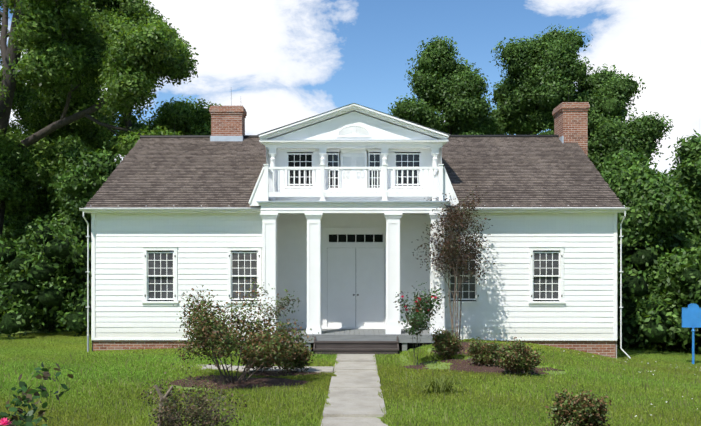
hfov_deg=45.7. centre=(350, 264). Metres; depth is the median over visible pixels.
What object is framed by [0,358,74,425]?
rose bush
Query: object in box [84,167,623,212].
house roof trim
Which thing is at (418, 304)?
red rose flowers
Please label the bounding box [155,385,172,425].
branch
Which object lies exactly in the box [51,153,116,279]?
tree
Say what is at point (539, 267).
house window glass
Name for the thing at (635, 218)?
woods tree leaves
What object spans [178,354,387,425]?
garden path
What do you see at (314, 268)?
house trim
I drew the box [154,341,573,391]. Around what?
garden mulch beds
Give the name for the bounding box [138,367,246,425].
cut back shrub
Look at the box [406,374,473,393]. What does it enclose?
daylily clump
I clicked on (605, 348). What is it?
house foundation
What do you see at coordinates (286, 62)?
sky
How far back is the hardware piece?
23.60 m
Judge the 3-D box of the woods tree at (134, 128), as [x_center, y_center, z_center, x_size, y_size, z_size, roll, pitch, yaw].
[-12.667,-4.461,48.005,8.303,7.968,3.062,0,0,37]
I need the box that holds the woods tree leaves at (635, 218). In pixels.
[616,168,688,316]
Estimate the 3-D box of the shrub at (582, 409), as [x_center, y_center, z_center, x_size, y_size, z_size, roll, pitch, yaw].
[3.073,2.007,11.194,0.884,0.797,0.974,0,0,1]
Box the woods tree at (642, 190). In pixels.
[609,161,699,346]
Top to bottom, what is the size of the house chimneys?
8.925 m
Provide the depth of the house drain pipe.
23.59 m
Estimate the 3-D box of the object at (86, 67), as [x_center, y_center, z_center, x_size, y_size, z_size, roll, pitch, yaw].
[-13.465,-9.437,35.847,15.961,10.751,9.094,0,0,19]
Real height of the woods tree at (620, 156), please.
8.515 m
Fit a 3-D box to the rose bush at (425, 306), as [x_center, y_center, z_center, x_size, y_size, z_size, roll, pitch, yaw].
[1.558,1.390,19.456,1.176,1.998,1.445,0,0,-37]
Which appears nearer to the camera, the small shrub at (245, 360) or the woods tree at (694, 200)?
the small shrub at (245, 360)
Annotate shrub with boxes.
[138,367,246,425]
[172,277,318,384]
[240,342,279,373]
[277,341,313,372]
[431,326,466,358]
[462,336,504,366]
[492,337,543,374]
[545,386,611,425]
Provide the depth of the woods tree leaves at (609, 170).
36.83 m
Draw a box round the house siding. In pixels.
[95,213,613,337]
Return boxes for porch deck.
[271,329,446,350]
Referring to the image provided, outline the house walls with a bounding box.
[92,225,616,357]
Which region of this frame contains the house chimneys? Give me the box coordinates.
[209,102,589,155]
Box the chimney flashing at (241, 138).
[210,136,563,142]
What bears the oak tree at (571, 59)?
on the ground at (438, 366)
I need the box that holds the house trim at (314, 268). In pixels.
[91,103,617,340]
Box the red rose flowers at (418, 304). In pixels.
[401,296,436,311]
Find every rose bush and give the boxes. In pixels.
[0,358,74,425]
[393,281,450,365]
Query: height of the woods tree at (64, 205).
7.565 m
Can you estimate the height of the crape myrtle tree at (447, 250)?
4.333 m
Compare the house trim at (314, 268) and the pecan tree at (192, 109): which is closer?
the house trim at (314, 268)
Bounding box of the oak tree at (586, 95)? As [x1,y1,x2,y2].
[530,64,645,160]
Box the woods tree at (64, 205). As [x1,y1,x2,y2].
[22,147,121,287]
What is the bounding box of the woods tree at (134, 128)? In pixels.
[116,120,148,137]
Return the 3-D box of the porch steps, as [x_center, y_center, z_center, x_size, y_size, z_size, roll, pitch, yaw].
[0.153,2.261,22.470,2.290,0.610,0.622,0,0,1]
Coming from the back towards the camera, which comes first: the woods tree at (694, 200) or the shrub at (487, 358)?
the woods tree at (694, 200)
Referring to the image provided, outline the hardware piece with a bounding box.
[145,255,561,296]
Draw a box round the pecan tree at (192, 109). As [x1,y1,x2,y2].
[10,0,221,146]
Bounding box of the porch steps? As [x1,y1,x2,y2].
[313,336,398,354]
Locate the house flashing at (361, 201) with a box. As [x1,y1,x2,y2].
[257,103,450,202]
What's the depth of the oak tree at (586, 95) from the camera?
46.21 m
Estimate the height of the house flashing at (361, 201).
3.028 m
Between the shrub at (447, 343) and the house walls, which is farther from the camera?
the house walls
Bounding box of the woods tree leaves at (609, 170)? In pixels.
[604,156,641,190]
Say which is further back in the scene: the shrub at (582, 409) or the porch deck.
the porch deck
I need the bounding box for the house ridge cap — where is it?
[140,89,568,137]
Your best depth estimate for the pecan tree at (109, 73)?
32.37 m
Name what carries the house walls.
on the ground at (438, 366)
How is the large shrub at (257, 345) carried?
on the garden mulch beds
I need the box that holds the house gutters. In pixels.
[79,205,630,358]
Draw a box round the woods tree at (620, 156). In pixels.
[595,149,650,186]
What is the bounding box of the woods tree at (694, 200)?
[658,130,700,349]
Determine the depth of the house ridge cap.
29.98 m
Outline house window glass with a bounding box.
[148,154,558,298]
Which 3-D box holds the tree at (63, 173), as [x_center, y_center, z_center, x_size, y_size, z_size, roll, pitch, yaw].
[-12.596,-1.388,37.895,5.433,8.764,6.450,0,0,1]
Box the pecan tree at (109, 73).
[0,0,198,235]
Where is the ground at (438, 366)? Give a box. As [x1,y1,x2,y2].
[0,325,700,425]
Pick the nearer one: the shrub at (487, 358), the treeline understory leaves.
the shrub at (487, 358)
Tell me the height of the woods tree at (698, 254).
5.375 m
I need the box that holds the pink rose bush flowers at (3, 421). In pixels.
[0,418,10,424]
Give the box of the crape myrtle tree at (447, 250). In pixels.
[413,183,494,341]
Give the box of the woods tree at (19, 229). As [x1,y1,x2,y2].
[7,134,94,327]
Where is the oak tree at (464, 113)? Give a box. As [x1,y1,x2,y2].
[388,36,511,134]
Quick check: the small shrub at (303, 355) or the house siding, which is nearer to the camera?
the small shrub at (303, 355)
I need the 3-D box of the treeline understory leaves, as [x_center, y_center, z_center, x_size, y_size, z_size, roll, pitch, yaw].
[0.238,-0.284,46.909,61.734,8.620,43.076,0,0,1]
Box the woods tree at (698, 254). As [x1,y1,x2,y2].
[684,246,700,332]
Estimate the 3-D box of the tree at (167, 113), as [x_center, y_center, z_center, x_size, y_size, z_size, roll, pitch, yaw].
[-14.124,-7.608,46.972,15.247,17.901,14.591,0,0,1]
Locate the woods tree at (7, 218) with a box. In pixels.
[2,182,35,243]
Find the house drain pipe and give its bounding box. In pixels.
[87,336,88,351]
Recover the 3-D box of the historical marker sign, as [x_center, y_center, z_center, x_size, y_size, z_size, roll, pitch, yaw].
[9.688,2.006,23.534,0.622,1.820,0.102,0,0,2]
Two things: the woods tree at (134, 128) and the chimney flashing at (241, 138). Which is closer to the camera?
the chimney flashing at (241, 138)
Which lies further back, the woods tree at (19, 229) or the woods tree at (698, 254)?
the woods tree at (19, 229)
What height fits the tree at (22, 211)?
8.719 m
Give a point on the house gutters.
(258, 209)
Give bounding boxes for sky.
[0,0,700,174]
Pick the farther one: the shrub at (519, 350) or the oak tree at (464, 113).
the oak tree at (464, 113)
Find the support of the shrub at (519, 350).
on the garden mulch beds
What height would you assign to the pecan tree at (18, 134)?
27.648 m
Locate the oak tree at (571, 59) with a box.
[486,25,673,172]
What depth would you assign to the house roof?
26.05 m
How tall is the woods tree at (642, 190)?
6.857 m
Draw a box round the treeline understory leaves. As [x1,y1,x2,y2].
[0,215,700,353]
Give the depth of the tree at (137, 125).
47.48 m
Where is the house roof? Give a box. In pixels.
[85,137,624,206]
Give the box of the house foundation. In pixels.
[93,340,615,357]
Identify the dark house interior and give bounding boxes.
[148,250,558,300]
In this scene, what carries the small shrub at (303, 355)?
on the garden mulch beds
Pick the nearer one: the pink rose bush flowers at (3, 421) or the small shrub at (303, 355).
the pink rose bush flowers at (3, 421)
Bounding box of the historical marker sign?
[682,303,700,363]
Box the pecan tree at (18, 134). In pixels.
[0,0,187,222]

